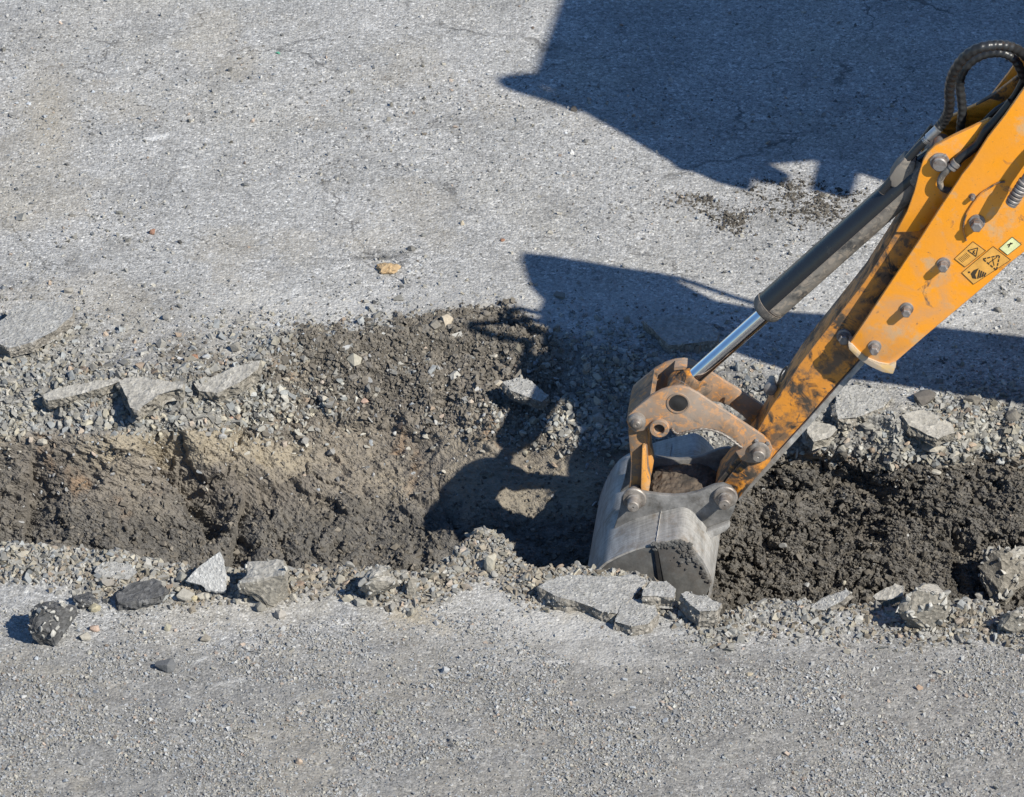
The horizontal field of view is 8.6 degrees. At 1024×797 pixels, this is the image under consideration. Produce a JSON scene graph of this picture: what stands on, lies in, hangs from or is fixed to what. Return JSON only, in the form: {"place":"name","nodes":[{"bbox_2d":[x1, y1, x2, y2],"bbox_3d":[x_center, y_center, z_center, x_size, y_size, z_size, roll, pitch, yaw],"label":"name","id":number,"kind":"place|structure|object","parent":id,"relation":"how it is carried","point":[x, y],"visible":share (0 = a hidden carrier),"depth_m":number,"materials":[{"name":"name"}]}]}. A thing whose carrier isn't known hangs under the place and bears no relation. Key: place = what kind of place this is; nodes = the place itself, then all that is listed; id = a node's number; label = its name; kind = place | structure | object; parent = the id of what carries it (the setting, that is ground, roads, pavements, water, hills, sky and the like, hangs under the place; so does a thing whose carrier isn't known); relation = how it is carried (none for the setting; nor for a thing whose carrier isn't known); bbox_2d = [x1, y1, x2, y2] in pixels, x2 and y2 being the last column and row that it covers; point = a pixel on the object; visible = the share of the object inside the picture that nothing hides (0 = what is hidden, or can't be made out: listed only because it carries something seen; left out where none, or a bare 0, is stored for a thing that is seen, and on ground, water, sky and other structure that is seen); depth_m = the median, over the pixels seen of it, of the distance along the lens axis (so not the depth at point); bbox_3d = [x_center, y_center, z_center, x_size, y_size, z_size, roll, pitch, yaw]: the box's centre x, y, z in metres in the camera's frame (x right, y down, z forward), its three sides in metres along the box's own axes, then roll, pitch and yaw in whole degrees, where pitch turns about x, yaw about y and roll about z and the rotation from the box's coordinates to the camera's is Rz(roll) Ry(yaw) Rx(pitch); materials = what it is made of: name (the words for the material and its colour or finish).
{"place":"outdoors","nodes":[
{"label":"outdoors","id":0,"kind":"place"},
{"bbox_2d":[0,0,1023,796],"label":"ground","id":1,"kind":"structure","parent":0,"point":[298,222],"depth_m":25.65,"materials":[{"name":"asphalt"}]},
{"bbox_2d":[21,387,34,391],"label":"stone","id":2,"kind":"object","parent":1,"relation":"on","point":[28,389],"visible":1,"depth_m":25.10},
{"bbox_2d":[0,301,74,356],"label":"asphalt slab","id":3,"kind":"object","parent":1,"relation":"on","point":[25,328],"depth_m":25.30,"materials":[{"name":"stone"}]},
{"bbox_2d":[37,438,46,444],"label":"stone","id":4,"kind":"object","parent":1,"relation":"on","point":[42,441],"visible":1,"depth_m":25.05,"materials":[{"name":"stone"}]},
{"bbox_2d":[28,598,79,645],"bbox_3d":[-1.581,0.759,23.516,0.194,0.156,0.149,-14,34,-10],"label":"rubble lump","id":5,"kind":"object","parent":1,"relation":"on","point":[50,622],"visible":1,"depth_m":23.48,"materials":[{"name":"stone"}]},
{"bbox_2d":[64,287,72,292],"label":"stone","id":6,"kind":"object","parent":1,"relation":"on","point":[68,290],"visible":1,"depth_m":25.67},
{"bbox_2d":[42,378,120,409],"bbox_3d":[-1.579,-0.020,25.067,0.303,0.095,0.072,-5,30,-9],"label":"asphalt slab","id":7,"kind":"object","parent":1,"relation":"on","point":[57,397],"depth_m":25.05,"materials":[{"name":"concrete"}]},
{"bbox_2d":[79,632,90,640],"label":"stone","id":8,"kind":"object","parent":1,"relation":"on","point":[85,636],"visible":1,"depth_m":23.54,"materials":[{"name":"stone"}]},
{"bbox_2d":[72,592,99,609],"bbox_3d":[-1.484,0.707,23.733,0.070,0.047,0.086,-26,39,-37],"label":"rubble lump","id":9,"kind":"object","parent":1,"relation":"on","point":[85,600],"visible":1,"depth_m":23.72,"materials":[{"name":"stone"}]},
{"bbox_2d":[80,420,92,425],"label":"stone","id":10,"kind":"object","parent":1,"relation":"on","point":[88,422],"visible":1,"depth_m":25.05,"materials":[{"name":"stone"}]},
{"bbox_2d":[88,603,100,611],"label":"stone","id":11,"kind":"object","parent":1,"relation":"on","point":[94,607],"visible":1,"depth_m":23.70,"materials":[{"name":"stone"}]},
{"bbox_2d":[89,625,99,631],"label":"stone","id":12,"kind":"object","parent":1,"relation":"on","point":[94,628],"visible":1,"depth_m":23.59,"materials":[{"name":"stone"}]},
{"bbox_2d":[100,579,113,586],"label":"stone","id":13,"kind":"object","parent":1,"relation":"on","point":[108,582],"visible":1,"depth_m":23.81,"materials":[{"name":"stone"}]},
{"bbox_2d":[94,561,136,583],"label":"asphalt slab","id":14,"kind":"object","parent":1,"relation":"on","point":[128,573],"depth_m":23.88,"materials":[{"name":"stone"}]},
{"bbox_2d":[115,578,169,610],"bbox_3d":[-1.291,0.684,23.746,0.193,0.065,0.115,-12,32,-20],"label":"asphalt slab","id":15,"kind":"object","parent":1,"relation":"on","point":[139,595],"depth_m":23.73,"materials":[{"name":"asphalt"}]},
{"bbox_2d":[145,419,153,426],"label":"stone","id":16,"kind":"object","parent":1,"relation":"on","point":[149,421],"visible":1,"depth_m":25.08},
{"bbox_2d":[115,377,185,421],"bbox_3d":[-1.333,-0.016,25.066,0.244,0.103,0.186,-21,36,-31],"label":"asphalt slab","id":17,"kind":"object","parent":1,"relation":"on","point":[142,397],"depth_m":25.03,"materials":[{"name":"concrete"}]},
{"bbox_2d":[156,338,165,347],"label":"stone","id":18,"kind":"object","parent":1,"relation":"on","point":[160,343],"visible":1,"depth_m":25.31,"materials":[{"name":"stone"}]},
{"bbox_2d":[155,658,175,672],"bbox_3d":[-1.187,0.922,23.385,0.074,0.045,0.044,-9,20,-3],"label":"stone","id":19,"kind":"object","parent":1,"relation":"on","point":[167,665],"visible":1,"depth_m":23.38,"materials":[{"name":"stone"}]},
{"bbox_2d":[162,313,169,319],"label":"stone","id":20,"kind":"object","parent":1,"relation":"on","point":[165,316],"visible":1,"depth_m":25.49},
{"bbox_2d":[164,623,171,631],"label":"stone","id":21,"kind":"object","parent":1,"relation":"on","point":[167,627],"visible":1,"depth_m":23.60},
{"bbox_2d":[176,572,188,582],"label":"stone","id":22,"kind":"object","parent":1,"relation":"on","point":[182,576],"visible":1,"depth_m":23.82,"materials":[{"name":"stone"}]},
{"bbox_2d":[176,588,194,601],"bbox_3d":[-1.136,0.693,23.767,0.052,0.059,0.050,14,33,23],"label":"stone","id":23,"kind":"object","parent":1,"relation":"on","point":[183,595],"visible":1,"depth_m":23.76,"materials":[{"name":"stone"}]},
{"bbox_2d":[195,592,204,600],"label":"stone","id":24,"kind":"object","parent":1,"relation":"on","point":[199,595],"visible":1,"depth_m":23.76,"materials":[{"name":"stone"}]},
{"bbox_2d":[200,634,210,641],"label":"stone","id":25,"kind":"object","parent":1,"relation":"on","point":[205,638],"visible":1,"depth_m":23.54,"materials":[{"name":"stone"}]},
{"bbox_2d":[201,592,209,599],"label":"stone","id":26,"kind":"object","parent":1,"relation":"on","point":[206,595],"visible":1,"depth_m":23.77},
{"bbox_2d":[186,552,226,592],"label":"asphalt slab","id":27,"kind":"object","parent":1,"relation":"on","point":[209,575],"depth_m":23.78,"materials":[{"name":"asphalt"}]},
{"bbox_2d":[193,360,262,402],"bbox_3d":[-1.039,-0.056,25.147,0.273,0.116,0.119,-8,31,-13],"label":"asphalt slab","id":28,"kind":"object","parent":1,"relation":"on","point":[227,384],"depth_m":25.13,"materials":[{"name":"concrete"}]},
{"bbox_2d":[230,342,239,351],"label":"stone","id":29,"kind":"object","parent":1,"relation":"on","point":[234,346],"visible":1,"depth_m":25.28,"materials":[{"name":"stone"}]},
{"bbox_2d":[255,602,265,611],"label":"stone","id":30,"kind":"object","parent":1,"relation":"on","point":[260,606],"visible":1,"depth_m":23.70,"materials":[{"name":"stone"}]},
{"bbox_2d":[237,559,288,607],"bbox_3d":[-0.861,0.638,23.736,0.172,0.161,0.126,8,23,8],"label":"rubble lump","id":31,"kind":"object","parent":1,"relation":"on","point":[265,583],"visible":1,"depth_m":23.71,"materials":[{"name":"concrete"}]},
{"bbox_2d":[273,610,285,619],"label":"stone","id":32,"kind":"object","parent":1,"relation":"on","point":[279,614],"visible":1,"depth_m":23.67,"materials":[{"name":"stone"}]},
{"bbox_2d":[289,593,296,600],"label":"stone","id":33,"kind":"object","parent":1,"relation":"on","point":[293,596],"visible":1,"depth_m":23.76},
{"bbox_2d":[301,436,308,443],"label":"stone","id":34,"kind":"object","parent":1,"relation":"on","point":[305,440],"visible":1,"depth_m":25.22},
{"bbox_2d":[314,335,322,343],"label":"soil clod","id":35,"kind":"object","parent":1,"relation":"on","point":[319,338],"visible":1,"depth_m":25.31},
{"bbox_2d":[327,449,335,455],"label":"stone","id":36,"kind":"object","parent":1,"relation":"on","point":[331,452],"visible":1,"depth_m":25.22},
{"bbox_2d":[335,574,344,583],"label":"stone","id":37,"kind":"object","parent":1,"relation":"on","point":[340,578],"visible":1,"depth_m":23.83,"materials":[{"name":"stone"}]},
{"bbox_2d":[348,374,358,381],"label":"soil clod","id":38,"kind":"object","parent":1,"relation":"on","point":[352,377],"visible":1,"depth_m":25.30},
{"bbox_2d":[347,353,361,365],"bbox_3d":[-0.584,-0.142,25.311,0.054,0.059,0.034,-11,32,-18],"label":"stone","id":39,"kind":"object","parent":1,"relation":"on","point":[353,359],"visible":1,"depth_m":25.30,"materials":[{"name":"stone"}]},
{"bbox_2d":[353,597,366,605],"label":"stone","id":40,"kind":"object","parent":1,"relation":"on","point":[358,601],"visible":1,"depth_m":23.73,"materials":[{"name":"stone"}]},
{"bbox_2d":[376,262,400,273],"bbox_3d":[-0.469,-0.492,25.838,0.100,0.050,0.075,2,21,12],"label":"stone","id":41,"kind":"object","parent":1,"relation":"on","point":[386,268],"visible":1,"depth_m":25.82,"materials":[{"name":"stone"}]},
{"bbox_2d":[393,295,403,300],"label":"stone","id":42,"kind":"object","parent":1,"relation":"on","point":[398,298],"visible":1,"depth_m":25.64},
{"bbox_2d":[405,577,417,595],"bbox_3d":[-0.350,0.663,23.772,0.047,0.096,0.045,-7,25,-15],"label":"rubble lump","id":43,"kind":"object","parent":1,"relation":"on","point":[411,584],"visible":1,"depth_m":23.75,"materials":[{"name":"concrete"}]},
{"bbox_2d":[421,324,430,332],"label":"soil clod","id":44,"kind":"object","parent":1,"relation":"on","point":[426,328],"visible":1,"depth_m":25.43,"materials":[{"name":"soil"}]},
{"bbox_2d":[429,320,441,329],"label":"stone","id":45,"kind":"object","parent":1,"relation":"on","point":[435,324],"visible":1,"depth_m":25.43,"materials":[{"name":"stone"}]},
{"bbox_2d":[441,666,449,673],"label":"stone","id":46,"kind":"object","parent":1,"relation":"on","point":[444,670],"visible":1,"depth_m":23.36,"materials":[{"name":"stone"}]},
{"bbox_2d":[440,314,452,326],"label":"stone","id":47,"kind":"object","parent":1,"relation":"on","point":[446,319],"visible":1,"depth_m":25.45,"materials":[{"name":"stone"}]},
{"bbox_2d":[450,565,462,572],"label":"stone","id":48,"kind":"object","parent":1,"relation":"on","point":[457,568],"visible":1,"depth_m":23.91,"materials":[{"name":"stone"}]},
{"bbox_2d":[484,554,496,573],"bbox_3d":[-0.081,0.583,23.915,0.045,0.077,0.038,12,32,20],"label":"stone","id":49,"kind":"object","parent":1,"relation":"on","point":[489,563],"visible":1,"depth_m":23.90,"materials":[{"name":"stone"}]},
{"bbox_2d":[502,367,510,374],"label":"soil clod","id":50,"kind":"object","parent":1,"relation":"on","point":[506,370],"visible":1,"depth_m":25.32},
{"bbox_2d":[0,304,1022,590],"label":"gravel","id":51,"kind":"structure","parent":1,"relation":"on","point":[400,424],"depth_m":25.21,"materials":[{"name":"gravel"}]},
{"bbox_2d":[0,173,1023,658],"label":"gravel","id":52,"kind":"structure","parent":1,"relation":"on","point":[120,373],"depth_m":25.10,"materials":[{"name":"gravel"}]},
{"bbox_2d":[6,378,16,383],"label":"stone","id":53,"kind":"object","parent":52,"relation":"on","point":[12,381],"visible":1,"depth_m":25.12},
{"bbox_2d":[15,552,23,558],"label":"stone","id":54,"kind":"object","parent":52,"relation":"on","point":[19,555],"visible":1,"depth_m":23.97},
{"bbox_2d":[358,564,399,599],"bbox_3d":[-0.465,0.631,23.747,0.152,0.128,0.126,-5,41,-6],"label":"rubble lump","id":55,"kind":"object","parent":52,"relation":"on","point":[376,579],"visible":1,"depth_m":23.70,"materials":[{"name":"concrete"}]},
{"bbox_2d":[593,412,604,427],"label":"stone","id":56,"kind":"object","parent":52,"relation":"on","point":[598,417],"visible":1,"depth_m":25.06,"materials":[{"name":"stone"}]},
{"bbox_2d":[613,355,619,363],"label":"stone","id":57,"kind":"object","parent":52,"relation":"on","point":[616,360],"visible":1,"depth_m":25.21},
{"bbox_2d":[679,591,721,626],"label":"asphalt slab","id":58,"kind":"object","parent":52,"relation":"on","point":[701,610],"depth_m":23.60,"materials":[{"name":"stone"}]},
{"bbox_2d":[837,444,846,452],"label":"stone","id":59,"kind":"object","parent":52,"relation":"on","point":[842,448],"visible":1,"depth_m":24.91,"materials":[{"name":"stone"}]},
{"bbox_2d":[856,449,864,456],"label":"stone","id":60,"kind":"object","parent":52,"relation":"on","point":[860,453],"visible":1,"depth_m":24.90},
{"bbox_2d":[873,431,882,437],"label":"stone","id":61,"kind":"object","parent":52,"relation":"on","point":[878,433],"visible":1,"depth_m":24.87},
{"bbox_2d":[883,457,891,464],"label":"stone","id":62,"kind":"object","parent":52,"relation":"on","point":[886,460],"visible":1,"depth_m":24.89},
{"bbox_2d":[921,443,939,451],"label":"stone","id":63,"kind":"object","parent":52,"relation":"on","point":[930,448],"visible":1,"depth_m":24.87,"materials":[{"name":"stone"}]},
{"bbox_2d":[954,617,963,625],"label":"stone","id":64,"kind":"object","parent":52,"relation":"on","point":[959,620],"visible":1,"depth_m":23.61,"materials":[{"name":"stone"}]},
{"bbox_2d":[964,431,974,438],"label":"stone","id":65,"kind":"object","parent":52,"relation":"on","point":[968,435],"visible":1,"depth_m":24.89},
{"bbox_2d":[964,395,980,404],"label":"stone","id":66,"kind":"object","parent":52,"relation":"on","point":[976,400],"visible":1,"depth_m":24.93,"materials":[{"name":"stone"}]},
{"bbox_2d":[990,433,1003,446],"bbox_3d":[1.770,0.147,24.955,0.065,0.055,0.034,7,24,6],"label":"stone","id":67,"kind":"object","parent":52,"relation":"on","point":[998,440],"visible":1,"depth_m":24.94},
{"bbox_2d":[995,606,1023,632],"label":"rubble lump","id":68,"kind":"object","parent":52,"relation":"on","point":[1012,621],"visible":1,"depth_m":23.52,"materials":[{"name":"concrete"}]},
{"bbox_2d":[1005,409,1020,421],"bbox_3d":[1.831,0.061,24.913,0.059,0.044,0.034,5,22,15],"label":"stone","id":69,"kind":"object","parent":52,"relation":"on","point":[1013,415],"visible":1,"depth_m":24.90,"materials":[{"name":"stone"}]},
{"bbox_2d":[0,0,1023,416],"bbox_3d":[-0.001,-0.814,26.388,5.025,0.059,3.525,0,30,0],"label":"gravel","id":70,"kind":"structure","parent":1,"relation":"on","point":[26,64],"depth_m":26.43,"materials":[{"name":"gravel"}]},
{"bbox_2d":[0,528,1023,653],"bbox_3d":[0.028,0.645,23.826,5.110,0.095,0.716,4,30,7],"label":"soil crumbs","id":71,"kind":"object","parent":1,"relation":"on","point":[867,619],"visible":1,"depth_m":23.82,"materials":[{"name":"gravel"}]},
{"bbox_2d":[0,310,1023,609],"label":"soil crumbs","id":72,"kind":"object","parent":1,"relation":"on","point":[448,340],"visible":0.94,"depth_m":25.20,"materials":[{"name":"soil"}]},
{"bbox_2d":[0,183,1023,611],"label":"soil crumbs","id":73,"kind":"object","parent":1,"relation":"on","point":[414,335],"visible":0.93,"depth_m":25.13,"materials":[{"name":"soil"}]},
{"bbox_2d":[502,377,549,409],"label":"asphalt slab","id":74,"kind":"object","parent":1,"relation":"on","point":[526,391],"depth_m":25.12,"materials":[{"name":"stone"}]},
{"bbox_2d":[528,431,541,440],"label":"soil clod","id":75,"kind":"object","parent":1,"relation":"on","point":[534,436],"visible":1,"depth_m":25.08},
{"bbox_2d":[539,336,547,345],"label":"soil clod","id":76,"kind":"object","parent":1,"relation":"on","point":[543,340],"visible":1,"depth_m":25.40,"materials":[{"name":"soil"}]},
{"bbox_2d":[536,574,646,623],"bbox_3d":[0.279,0.701,23.752,0.390,0.082,0.257,0,30,0],"label":"asphalt slab","id":77,"kind":"object","parent":1,"relation":"on","point":[603,598],"depth_m":23.74,"materials":[{"name":"asphalt"}]},
{"bbox_2d":[613,598,658,635],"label":"asphalt slab","id":78,"kind":"object","parent":1,"relation":"on","point":[634,617],"depth_m":23.61,"materials":[{"name":"stone"}]},
{"bbox_2d":[641,581,675,609],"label":"asphalt slab","id":79,"kind":"object","parent":1,"relation":"on","point":[660,594],"depth_m":23.68,"materials":[{"name":"asphalt"}]},
{"bbox_2d":[643,315,719,353],"bbox_3d":[0.633,-0.235,25.366,0.266,0.068,0.225,-5,30,-8],"label":"asphalt slab","id":80,"kind":"object","parent":1,"relation":"on","point":[675,333],"depth_m":25.33,"materials":[{"name":"stone"}]},
{"bbox_2d":[737,595,746,604],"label":"soil clod","id":81,"kind":"object","parent":1,"relation":"on","point":[741,599],"visible":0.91,"depth_m":24.89,"materials":[{"name":"soil"}]},
{"bbox_2d":[653,164,890,246],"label":"soil crumbs","id":82,"kind":"object","parent":1,"relation":"on","point":[794,193],"visible":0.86,"depth_m":26.28,"materials":[{"name":"soil"}]},
{"bbox_2d":[798,473,809,482],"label":"soil clod","id":83,"kind":"object","parent":1,"relation":"on","point":[805,476],"visible":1,"depth_m":24.96,"materials":[{"name":"soil"}]},
{"bbox_2d":[588,40,1023,601],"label":"backhoe loader","id":84,"kind":"object","parent":1,"relation":"on","point":[950,196],"visible":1,"depth_m":23.79,"materials":[{"name":"metal"}]},
{"bbox_2d":[811,479,821,489],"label":"soil clod","id":85,"kind":"object","parent":1,"relation":"on","point":[817,484],"visible":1,"depth_m":24.97,"materials":[{"name":"soil"}]},
{"bbox_2d":[805,421,836,450],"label":"asphalt slab","id":86,"kind":"object","parent":1,"relation":"on","point":[818,435],"depth_m":24.86,"materials":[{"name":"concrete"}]},
{"bbox_2d":[825,543,836,551],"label":"soil clod","id":87,"kind":"object","parent":1,"relation":"on","point":[831,548],"visible":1,"depth_m":24.91,"materials":[{"name":"soil"}]},
{"bbox_2d":[810,588,853,612],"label":"asphalt slab","id":88,"kind":"object","parent":1,"relation":"on","point":[837,600],"depth_m":23.68,"materials":[{"name":"stone"}]},
{"bbox_2d":[839,451,847,459],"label":"soil clod","id":89,"kind":"object","parent":1,"relation":"on","point":[844,455],"visible":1,"depth_m":24.92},
{"bbox_2d":[830,385,892,429],"bbox_3d":[1.278,0.030,24.936,0.231,0.100,0.194,0,30,0],"label":"asphalt slab","id":90,"kind":"object","parent":1,"relation":"on","point":[848,401],"depth_m":24.91,"materials":[{"name":"stone"}]},
{"bbox_2d":[859,422,873,430],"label":"stone","id":91,"kind":"object","parent":1,"relation":"on","point":[868,426],"visible":1,"depth_m":24.88,"materials":[{"name":"stone"}]},
{"bbox_2d":[872,484,883,491],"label":"soil clod","id":92,"kind":"object","parent":1,"relation":"on","point":[875,488],"visible":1,"depth_m":24.99,"materials":[{"name":"soil"}]},
{"bbox_2d":[879,556,888,563],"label":"soil clod","id":93,"kind":"object","parent":1,"relation":"on","point":[884,559],"visible":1,"depth_m":24.87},
{"bbox_2d":[873,584,904,606],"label":"asphalt slab","id":94,"kind":"object","parent":1,"relation":"on","point":[887,596],"depth_m":23.72,"materials":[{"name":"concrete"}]},
{"bbox_2d":[915,464,923,473],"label":"soil clod","id":95,"kind":"object","parent":1,"relation":"on","point":[918,470],"visible":1,"depth_m":24.91,"materials":[{"name":"soil"}]},
{"bbox_2d":[896,583,950,632],"bbox_3d":[1.421,0.714,23.581,0.208,0.188,0.146,3,40,-11],"label":"rubble lump","id":96,"kind":"object","parent":1,"relation":"on","point":[923,605],"visible":1,"depth_m":23.53,"materials":[{"name":"concrete"}]},
{"bbox_2d":[913,390,935,405],"bbox_3d":[1.514,-0.004,24.972,0.084,0.042,0.073,-9,35,-4],"label":"stone","id":97,"kind":"object","parent":1,"relation":"on","point":[923,397],"visible":1,"depth_m":24.95,"materials":[{"name":"stone"}]},
{"bbox_2d":[901,409,954,446],"bbox_3d":[1.515,0.105,24.859,0.209,0.093,0.122,11,32,18],"label":"asphalt slab","id":98,"kind":"object","parent":1,"relation":"on","point":[925,426],"depth_m":24.84,"materials":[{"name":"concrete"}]},
{"bbox_2d":[932,469,940,474],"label":"stone","id":99,"kind":"object","parent":1,"relation":"on","point":[936,471],"visible":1,"depth_m":24.91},
{"bbox_2d":[939,541,949,549],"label":"soil clod","id":100,"kind":"object","parent":1,"relation":"on","point":[945,544],"visible":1,"depth_m":24.88,"materials":[{"name":"soil"}]},
{"bbox_2d":[973,534,983,543],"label":"soil clod","id":101,"kind":"object","parent":1,"relation":"on","point":[978,539],"visible":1,"depth_m":24.89,"materials":[{"name":"soil"}]},
{"bbox_2d":[975,592,984,598],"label":"stone","id":102,"kind":"object","parent":1,"relation":"on","point":[979,595],"visible":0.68,"depth_m":24.81,"materials":[{"name":"stone"}]},
{"bbox_2d":[995,457,1004,464],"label":"stone","id":103,"kind":"object","parent":1,"relation":"on","point":[999,461],"visible":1,"depth_m":24.95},
{"bbox_2d":[978,545,1023,605],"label":"rubble lump","id":104,"kind":"object","parent":1,"relation":"on","point":[1001,575],"visible":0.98,"depth_m":24.73,"materials":[{"name":"concrete"}]},
{"bbox_2d":[1001,604,1010,611],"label":"soil clod","id":105,"kind":"object","parent":1,"relation":"on","point":[1006,607],"visible":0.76,"depth_m":24.79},
{"bbox_2d":[0,599,1023,796],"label":"gravel","id":106,"kind":"structure","parent":0,"point":[423,720],"depth_m":23.12,"materials":[{"name":"gravel"}]},
{"bbox_2d":[0,378,1023,482],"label":"gravel","id":107,"kind":"structure","parent":0,"point":[287,403],"depth_m":25.10,"materials":[{"name":"gravel"}]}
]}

